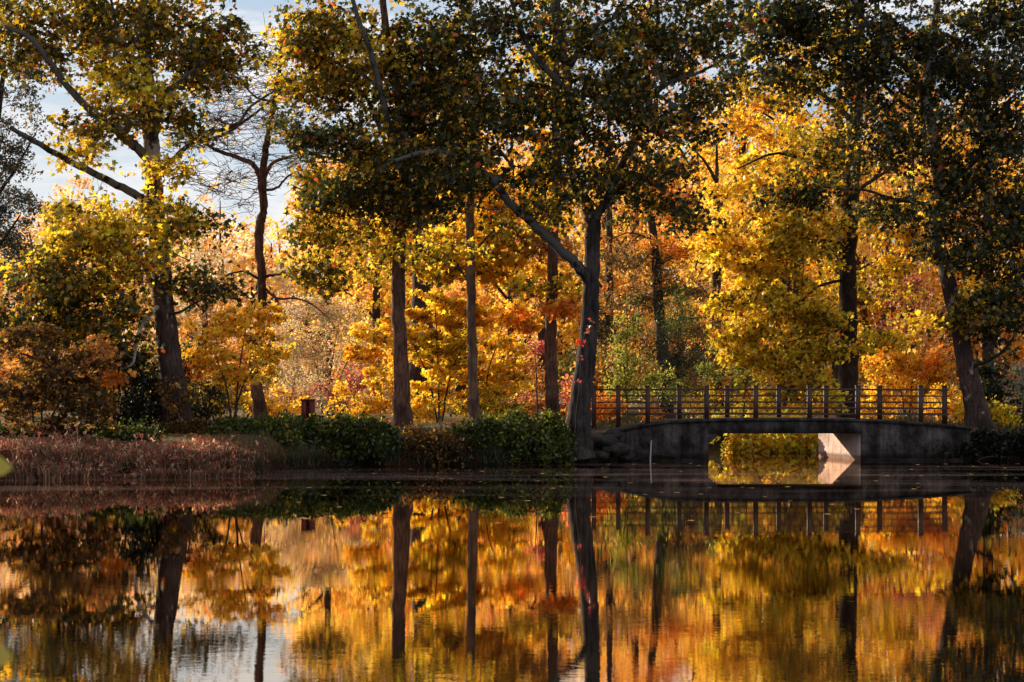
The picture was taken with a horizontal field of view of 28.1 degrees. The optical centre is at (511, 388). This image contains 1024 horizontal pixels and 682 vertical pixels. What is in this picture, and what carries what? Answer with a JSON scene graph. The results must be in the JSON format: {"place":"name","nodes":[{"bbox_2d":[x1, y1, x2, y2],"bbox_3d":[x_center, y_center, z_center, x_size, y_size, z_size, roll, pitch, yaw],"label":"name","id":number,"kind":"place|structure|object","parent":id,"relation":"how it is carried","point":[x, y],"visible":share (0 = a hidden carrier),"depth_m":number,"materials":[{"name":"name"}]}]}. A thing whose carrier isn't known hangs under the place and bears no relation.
{"place":"outdoors","nodes":[
{"label":"outdoors","id":0,"kind":"place"},
{"bbox_2d":[5,425,607,434],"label":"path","id":1,"kind":"structure","parent":0,"point":[596,432],"depth_m":73.06,"materials":[{"name":"brown soil"}]},
{"bbox_2d":[0,441,1023,681],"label":"water","id":2,"kind":"structure","parent":0,"point":[646,574],"depth_m":27.73,"materials":[{"name":"brown liquid"}]},
{"bbox_2d":[551,455,565,461],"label":"rock","id":3,"kind":"object","parent":2,"relation":"on","point":[557,459],"visible":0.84,"depth_m":68.01,"materials":[{"name":"grey stone"}]},
{"bbox_2d":[618,453,634,461],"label":"rock","id":4,"kind":"object","parent":2,"relation":"in","point":[627,457],"visible":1,"depth_m":70.31,"materials":[{"name":"grey stone"}]},
{"bbox_2d":[975,451,1018,460],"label":"fallen branch","id":5,"kind":"object","parent":2,"relation":"in","point":[992,456],"visible":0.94,"depth_m":71.19,"materials":[{"name":"brown wood"}]},
{"bbox_2d":[0,373,1023,475],"bbox_3d":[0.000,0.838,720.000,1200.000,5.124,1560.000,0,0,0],"label":"ground","id":6,"kind":"structure","parent":0,"point":[259,466],"depth_m":67.36,"materials":[{"name":"brown soil"}]},
{"bbox_2d":[0,457,11,665],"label":"sprig","id":7,"kind":"object","parent":6,"relation":"on","point":[5,654],"visible":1,"depth_m":4.01,"materials":[{"name":"green plant"}]},
{"bbox_2d":[0,386,39,423],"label":"scrub","id":8,"kind":"object","parent":6,"relation":"on","point":[7,412],"visible":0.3,"depth_m":71.54,"materials":[{"name":"green plant"}]},
{"bbox_2d":[0,61,55,320],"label":"leaved tree","id":9,"kind":"object","parent":6,"relation":"on","point":[11,169],"visible":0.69,"depth_m":77.92,"materials":[{"name":"green plant"}]},
{"bbox_2d":[0,338,72,403],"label":"undergrowth bush","id":10,"kind":"object","parent":6,"relation":"on","point":[3,375],"visible":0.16,"depth_m":103.64,"materials":[{"name":"orange plant"}]},
{"bbox_2d":[3,280,105,410],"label":"autumn tree","id":11,"kind":"object","parent":6,"relation":"on","point":[8,367],"visible":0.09,"depth_m":97.09,"materials":[{"name":"orange plant"}]},
{"bbox_2d":[36,174,93,342],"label":"pale tree","id":12,"kind":"object","parent":6,"relation":"on","point":[85,182],"visible":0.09,"depth_m":199.94,"materials":[{"name":"yellow plant"}]},
{"bbox_2d":[0,321,136,436],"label":"brownish maple","id":13,"kind":"object","parent":6,"relation":"on","point":[81,357],"visible":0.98,"depth_m":60.76,"materials":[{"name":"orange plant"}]},
{"bbox_2d":[0,412,168,442],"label":"bank shrub","id":14,"kind":"object","parent":6,"relation":"on","point":[101,432],"visible":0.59,"depth_m":61.33,"materials":[{"name":"green plant"}]},
{"bbox_2d":[54,348,147,400],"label":"undergrowth bush","id":15,"kind":"object","parent":6,"relation":"on","point":[104,375],"visible":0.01,"depth_m":105.69,"materials":[{"name":"orange plant"}]},
{"bbox_2d":[0,421,268,479],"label":"reed grass","id":16,"kind":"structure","parent":6,"relation":"on","point":[34,458],"depth_m":57.55,"materials":[{"name":"brown plant"}]},
{"bbox_2d":[0,0,288,431],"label":"plane tree","id":17,"kind":"object","parent":6,"relation":"on","point":[104,35],"visible":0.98,"depth_m":64.78,"materials":[{"name":"yellow plant"}]},
{"bbox_2d":[121,305,158,369],"bbox_3d":[-11.797,-1.635,65.180,1.249,2.087,0.568,0,0,-22],"label":"dead branch","id":18,"kind":"object","parent":17,"relation":"hanging from","point":[154,310],"visible":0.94,"depth_m":65.00,"materials":[{"name":"wood"}]},
{"bbox_2d":[73,349,224,431],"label":"dark undergrowth","id":19,"kind":"object","parent":6,"relation":"on","point":[137,401],"visible":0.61,"depth_m":65.73,"materials":[{"name":"green plant"}]},
{"bbox_2d":[136,335,212,399],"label":"undergrowth bush","id":20,"kind":"object","parent":6,"relation":"on","point":[185,346],"visible":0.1,"depth_m":111.87,"materials":[{"name":"orange plant"}]},
{"bbox_2d":[159,411,230,433],"bbox_3d":[-9.847,1.221,65.450,2.811,1.141,2.026,0,0,0],"label":"bank shrub","id":21,"kind":"object","parent":6,"relation":"on","point":[181,425],"visible":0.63,"depth_m":64.98,"materials":[{"name":"green plant"}]},
{"bbox_2d":[172,234,240,389],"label":"autumn tree","id":22,"kind":"object","parent":6,"relation":"on","point":[205,319],"visible":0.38,"depth_m":129.69,"materials":[{"name":"orange plant"}]},
{"bbox_2d":[187,385,252,418],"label":"scrub","id":23,"kind":"object","parent":6,"relation":"on","point":[221,401],"visible":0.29,"depth_m":77.79,"materials":[{"name":"orange plant"}]},
{"bbox_2d":[195,181,246,365],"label":"pale tree","id":24,"kind":"object","parent":6,"relation":"on","point":[208,199],"visible":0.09,"depth_m":189.91,"materials":[{"name":"yellow plant"}]},
{"bbox_2d":[180,300,296,417],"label":"maple","id":25,"kind":"object","parent":6,"relation":"on","point":[222,330],"visible":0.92,"depth_m":67.87,"materials":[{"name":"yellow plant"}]},
{"bbox_2d":[200,336,285,404],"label":"undergrowth bush","id":26,"kind":"object","parent":6,"relation":"on","point":[244,358],"visible":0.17,"depth_m":107.95,"materials":[{"name":"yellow plant"}]},
{"bbox_2d":[202,409,306,450],"bbox_3d":[-8.172,1.414,64.957,3.390,1.588,2.351,0,0,0],"label":"bank shrub","id":27,"kind":"object","parent":6,"relation":"on","point":[284,428],"visible":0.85,"depth_m":64.42,"materials":[{"name":"green plant"}]},
{"bbox_2d":[160,5,349,420],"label":"bare tree","id":28,"kind":"object","parent":6,"relation":"on","point":[262,172],"visible":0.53,"depth_m":73.89,"materials":[{"name":"brown plant"}]},
{"bbox_2d":[235,221,298,364],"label":"pale tree","id":29,"kind":"object","parent":6,"relation":"on","point":[270,250],"visible":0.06,"depth_m":174.97,"materials":[{"name":"yellow plant"}]},
{"bbox_2d":[242,377,309,416],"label":"scrub","id":30,"kind":"object","parent":6,"relation":"on","point":[274,406],"visible":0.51,"depth_m":79.95,"materials":[{"name":"yellow plant"}]},
{"bbox_2d":[249,331,325,399],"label":"undergrowth bush","id":31,"kind":"object","parent":6,"relation":"on","point":[294,376],"visible":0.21,"depth_m":113.58,"materials":[{"name":"orange plant"}]},
{"bbox_2d":[301,399,315,421],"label":"slotted box","id":32,"kind":"object","parent":6,"relation":"on","point":[307,407],"visible":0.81,"depth_m":66.74,"materials":[{"name":"red paint"}]},
{"bbox_2d":[246,290,389,413],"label":"pale willow","id":33,"kind":"object","parent":6,"relation":"on","point":[300,348],"visible":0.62,"depth_m":95.80,"materials":[{"name":"beige plant"}]},
{"bbox_2d":[266,159,380,388],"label":"autumn tree","id":34,"kind":"object","parent":6,"relation":"on","point":[362,291],"visible":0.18,"depth_m":127.84,"materials":[{"name":"orange plant"}]},
{"bbox_2d":[270,362,378,417],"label":"crimson shrub","id":35,"kind":"object","parent":6,"relation":"on","point":[356,384],"visible":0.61,"depth_m":83.97,"materials":[{"name":"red plant"}]},
{"bbox_2d":[330,457,353,462],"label":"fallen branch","id":36,"kind":"object","parent":6,"relation":"on","point":[339,460],"visible":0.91,"depth_m":65.51,"materials":[{"name":"brown wood"}]},
{"bbox_2d":[281,401,407,464],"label":"bank shrub","id":37,"kind":"object","parent":6,"relation":"on","point":[367,437],"visible":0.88,"depth_m":65.66,"materials":[{"name":"green plant"}]},
{"bbox_2d":[313,339,393,398],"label":"undergrowth bush","id":38,"kind":"object","parent":6,"relation":"on","point":[337,376],"visible":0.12,"depth_m":115.77,"materials":[{"name":"yellow plant"}]},
{"bbox_2d":[318,376,392,419],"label":"scrub","id":39,"kind":"object","parent":6,"relation":"on","point":[378,403],"visible":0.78,"depth_m":78.04,"materials":[{"name":"yellow plant"}]},
{"bbox_2d":[323,150,411,395],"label":"autumn tree","id":40,"kind":"object","parent":6,"relation":"on","point":[376,304],"visible":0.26,"depth_m":121.64,"materials":[{"name":"yellow plant"}]},
{"bbox_2d":[234,0,501,430],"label":"plane tree","id":41,"kind":"object","parent":6,"relation":"on","point":[325,193],"visible":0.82,"depth_m":69.27,"materials":[{"name":"green plant"}]},
{"bbox_2d":[363,340,445,398],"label":"undergrowth bush","id":42,"kind":"object","parent":6,"relation":"on","point":[389,366],"visible":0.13,"depth_m":107.86,"materials":[{"name":"yellow plant"}]},
{"bbox_2d":[315,70,509,415],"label":"broad trunk tree","id":43,"kind":"object","parent":6,"relation":"on","point":[414,370],"visible":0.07,"depth_m":95.70,"materials":[{"name":"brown plant"}]},
{"bbox_2d":[396,421,477,465],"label":"bank shrub","id":44,"kind":"object","parent":6,"relation":"on","point":[441,442],"visible":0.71,"depth_m":66.93,"materials":[{"name":"brown plant"}]},
{"bbox_2d":[410,388,465,423],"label":"scrub","id":45,"kind":"object","parent":6,"relation":"on","point":[422,413],"visible":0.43,"depth_m":81.70,"materials":[{"name":"yellow plant"}]},
{"bbox_2d":[341,285,544,423],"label":"spreading maple","id":46,"kind":"object","parent":6,"relation":"on","point":[496,374],"visible":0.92,"depth_m":78.77,"materials":[{"name":"yellow plant"}]},
{"bbox_2d":[414,33,505,392],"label":"autumn tree","id":47,"kind":"object","parent":6,"relation":"on","point":[458,387],"visible":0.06,"depth_m":133.00,"materials":[{"name":"orange plant"}]},
{"bbox_2d":[390,70,565,422],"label":"slender tree","id":48,"kind":"object","parent":6,"relation":"on","point":[480,269],"visible":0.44,"depth_m":77.44,"materials":[{"name":"yellow plant"}]},
{"bbox_2d":[449,379,530,420],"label":"scrub","id":49,"kind":"object","parent":6,"relation":"on","point":[491,403],"visible":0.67,"depth_m":77.81,"materials":[{"name":"yellow plant"}]},
{"bbox_2d":[443,113,570,395],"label":"autumn tree","id":50,"kind":"object","parent":6,"relation":"on","point":[457,294],"visible":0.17,"depth_m":131.66,"materials":[{"name":"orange plant"}]},
{"bbox_2d":[461,335,561,410],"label":"undergrowth bush","id":51,"kind":"object","parent":6,"relation":"on","point":[541,372],"visible":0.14,"depth_m":105.96,"materials":[{"name":"orange plant"}]},
{"bbox_2d":[0,86,1023,381],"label":"distant woodland","id":52,"kind":"object","parent":6,"relation":"on","point":[246,260],"visible":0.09,"depth_m":164.81,"materials":[{"name":"orange plant"}]},
{"bbox_2d":[445,405,579,464],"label":"bank shrub","id":53,"kind":"object","parent":6,"relation":"on","point":[542,436],"visible":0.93,"depth_m":67.75,"materials":[{"name":"green plant"}]},
{"bbox_2d":[502,339,573,422],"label":"crimson shrub","id":54,"kind":"object","parent":6,"relation":"on","point":[540,347],"visible":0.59,"depth_m":82.95,"materials":[{"name":"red plant"}]},
{"bbox_2d":[508,380,567,420],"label":"scrub","id":55,"kind":"object","parent":6,"relation":"on","point":[531,400],"visible":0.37,"depth_m":83.97,"materials":[{"name":"orange plant"}]},
{"bbox_2d":[490,0,597,391],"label":"autumn tree","id":56,"kind":"object","parent":6,"relation":"on","point":[541,334],"visible":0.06,"depth_m":137.72,"materials":[{"name":"orange plant"}]},
{"bbox_2d":[502,32,594,421],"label":"slender tree","id":57,"kind":"object","parent":6,"relation":"on","point":[553,309],"visible":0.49,"depth_m":75.82,"materials":[{"name":"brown plant"}]},
{"bbox_2d":[538,332,599,404],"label":"undergrowth bush","id":58,"kind":"object","parent":6,"relation":"on","point":[561,373],"visible":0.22,"depth_m":109.92,"materials":[{"name":"orange plant"}]},
{"bbox_2d":[366,0,781,460],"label":"plane tree","id":59,"kind":"object","parent":6,"relation":"on","point":[664,43],"visible":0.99,"depth_m":67.98,"materials":[{"name":"green plant"}]},
{"bbox_2d":[574,317,594,440],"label":"climbing vine","id":60,"kind":"object","parent":59,"relation":"attached to","point":[578,340],"visible":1,"depth_m":68.47,"materials":[{"name":"red plant"}]},
{"bbox_2d":[561,380,630,424],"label":"scrub","id":61,"kind":"object","parent":6,"relation":"on","point":[599,416],"visible":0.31,"depth_m":77.92,"materials":[{"name":"orange plant"}]},
{"bbox_2d":[557,300,642,422],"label":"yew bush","id":62,"kind":"object","parent":6,"relation":"on","point":[608,316],"visible":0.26,"depth_m":93.99,"materials":[{"name":"green plant"}]},
{"bbox_2d":[594,450,609,460],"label":"rock","id":63,"kind":"object","parent":6,"relation":"on","point":[602,455],"visible":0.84,"depth_m":69.60,"materials":[{"name":"grey stone"}]},
{"bbox_2d":[591,434,617,447],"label":"rock","id":64,"kind":"object","parent":6,"relation":"on","point":[600,440],"visible":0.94,"depth_m":69.92,"materials":[{"name":"grey stone"}]},
{"bbox_2d":[562,91,660,364],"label":"autumn tree","id":65,"kind":"object","parent":6,"relation":"on","point":[610,282],"visible":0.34,"depth_m":121.84,"materials":[{"name":"green plant"}]},
{"bbox_2d":[558,332,668,404],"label":"undergrowth bush","id":66,"kind":"object","parent":6,"relation":"on","point":[600,381],"visible":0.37,"depth_m":89.81,"materials":[{"name":"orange plant"}]},
{"bbox_2d":[599,442,630,457],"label":"rock","id":67,"kind":"object","parent":6,"relation":"on","point":[616,446],"visible":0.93,"depth_m":69.97,"materials":[{"name":"grey stone"}]},
{"bbox_2d":[596,442,634,459],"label":"fallen branch","id":68,"kind":"object","parent":67,"relation":"on","point":[617,451],"visible":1,"depth_m":69.82,"materials":[{"name":"brown wood"}]},
{"bbox_2d":[576,3,683,391],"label":"autumn tree","id":69,"kind":"object","parent":6,"relation":"on","point":[637,238],"visible":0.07,"depth_m":135.80,"materials":[{"name":"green plant"}]},
{"bbox_2d":[596,293,688,419],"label":"birch sapling","id":70,"kind":"object","parent":6,"relation":"on","point":[652,378],"visible":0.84,"depth_m":83.87,"materials":[{"name":"green plant"}]},
{"bbox_2d":[615,341,702,400],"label":"undergrowth bush","id":71,"kind":"object","parent":6,"relation":"on","point":[657,374],"visible":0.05,"depth_m":117.75,"materials":[{"name":"green plant"}]},
{"bbox_2d":[579,103,740,419],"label":"autumn tree","id":72,"kind":"object","parent":6,"relation":"on","point":[658,288],"visible":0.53,"depth_m":99.92,"materials":[{"name":"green plant"}]},
{"bbox_2d":[632,283,715,406],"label":"yew bush","id":73,"kind":"object","parent":6,"relation":"on","point":[682,317],"visible":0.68,"depth_m":91.80,"materials":[{"name":"green plant"}]},
{"bbox_2d":[596,338,773,435],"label":"green shrub","id":74,"kind":"object","parent":6,"relation":"on","point":[706,370],"visible":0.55,"depth_m":87.87,"materials":[{"name":"green plant"}]},
{"bbox_2d":[652,0,728,397],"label":"autumn tree","id":75,"kind":"object","parent":6,"relation":"on","point":[688,188],"visible":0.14,"depth_m":127.78,"materials":[{"name":"yellow plant"}]},
{"bbox_2d":[672,97,765,409],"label":"autumn tree","id":76,"kind":"object","parent":6,"relation":"on","point":[716,276],"visible":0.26,"depth_m":103.94,"materials":[{"name":"yellow plant"}]},
{"bbox_2d":[670,33,792,405],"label":"autumn tree","id":77,"kind":"object","parent":6,"relation":"on","point":[742,149],"visible":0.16,"depth_m":111.29,"materials":[{"name":"yellow plant"}]},
{"bbox_2d":[710,409,817,452],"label":"overhanging maple","id":78,"kind":"object","parent":6,"relation":"on","point":[775,443],"visible":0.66,"depth_m":80.13,"materials":[{"name":"yellow plant"}]},
{"bbox_2d":[592,385,971,460],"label":"footbridge","id":79,"kind":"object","parent":6,"relation":"on","point":[857,437],"visible":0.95,"depth_m":71.42,"materials":[{"name":"concrete"}]},
{"bbox_2d":[673,373,896,412],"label":"yellow shrub","id":80,"kind":"object","parent":6,"relation":"on","point":[792,404],"visible":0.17,"depth_m":103.60,"materials":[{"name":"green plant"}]},
{"bbox_2d":[749,46,830,386],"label":"autumn tree","id":81,"kind":"object","parent":6,"relation":"on","point":[808,267],"visible":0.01,"depth_m":131.93,"materials":[{"name":"yellow plant"}]},
{"bbox_2d":[722,62,866,404],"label":"autumn tree","id":82,"kind":"object","parent":6,"relation":"on","point":[801,268],"visible":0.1,"depth_m":105.92,"materials":[{"name":"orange plant"}]},
{"bbox_2d":[682,0,972,417],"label":"maple tree","id":83,"kind":"object","parent":6,"relation":"on","point":[775,244],"visible":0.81,"depth_m":79.95,"materials":[{"name":"yellow plant"}]},
{"bbox_2d":[777,4,906,392],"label":"autumn tree","id":84,"kind":"object","parent":6,"relation":"on","point":[836,366],"visible":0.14,"depth_m":124.77,"materials":[{"name":"yellow plant"}]},
{"bbox_2d":[718,0,1023,430],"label":"plane tree","id":85,"kind":"object","parent":6,"relation":"on","point":[801,23],"visible":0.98,"depth_m":72.92,"materials":[{"name":"green plant"}]},
{"bbox_2d":[868,254,937,416],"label":"maple tree","id":86,"kind":"object","parent":6,"relation":"on","point":[911,299],"visible":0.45,"depth_m":98.01,"materials":[{"name":"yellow plant"}]},
{"bbox_2d":[858,341,960,420],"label":"orange maple","id":87,"kind":"object","parent":6,"relation":"on","point":[936,372],"visible":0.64,"depth_m":86.66,"materials":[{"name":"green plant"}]},
{"bbox_2d":[855,64,981,399],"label":"autumn tree","id":88,"kind":"object","parent":6,"relation":"on","point":[926,274],"visible":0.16,"depth_m":119.70,"materials":[{"name":"yellow plant"}]},
{"bbox_2d":[888,340,978,404],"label":"undergrowth bush","id":89,"kind":"object","parent":6,"relation":"on","point":[952,376],"visible":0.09,"depth_m":107.78,"materials":[{"name":"orange plant"}]},
{"bbox_2d":[923,382,992,422],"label":"scrub","id":90,"kind":"object","parent":6,"relation":"on","point":[958,396],"visible":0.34,"depth_m":79.97,"materials":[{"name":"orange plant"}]},
{"bbox_2d":[930,347,1023,419],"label":"dark undergrowth","id":91,"kind":"object","parent":6,"relation":"on","point":[993,388],"visible":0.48,"depth_m":81.88,"materials":[{"name":"green plant"}]},
{"bbox_2d":[934,420,1023,460],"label":"bank shrub","id":92,"kind":"object","parent":6,"relation":"on","point":[981,439],"visible":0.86,"depth_m":71.48,"materials":[{"name":"green plant"}]},
{"bbox_2d":[936,0,1023,396],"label":"autumn tree","id":93,"kind":"object","parent":6,"relation":"on","point":[988,348],"visible":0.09,"depth_m":117.83,"materials":[{"name":"green plant"}]},
{"bbox_2d":[949,395,1023,427],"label":"yellow shrub","id":94,"kind":"object","parent":6,"relation":"on","point":[1008,415],"visible":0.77,"depth_m":76.85,"materials":[{"name":"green plant"}]},
{"bbox_2d":[1001,361,1023,409],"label":"feathery conifer","id":95,"kind":"object","parent":6,"relation":"on","point":[1017,374],"visible":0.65,"depth_m":83.95,"materials":[{"name":"green plant"}]},
{"bbox_2d":[0,0,1023,369],"label":"sky","id":96,"kind":"structure","parent":0,"point":[252,11],"materials":[{"name":"white"}]},
{"bbox_2d":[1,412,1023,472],"bbox_3d":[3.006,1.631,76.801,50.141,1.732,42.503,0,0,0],"label":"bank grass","id":97,"kind":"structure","parent":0,"point":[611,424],"depth_m":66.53,"materials":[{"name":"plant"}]},
{"bbox_2d":[601,428,623,439],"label":"rock","id":98,"kind":"object","parent":97,"relation":"on","point":[617,434],"visible":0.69,"depth_m":70.59,"materials":[{"name":"grey stone"}]}
]}

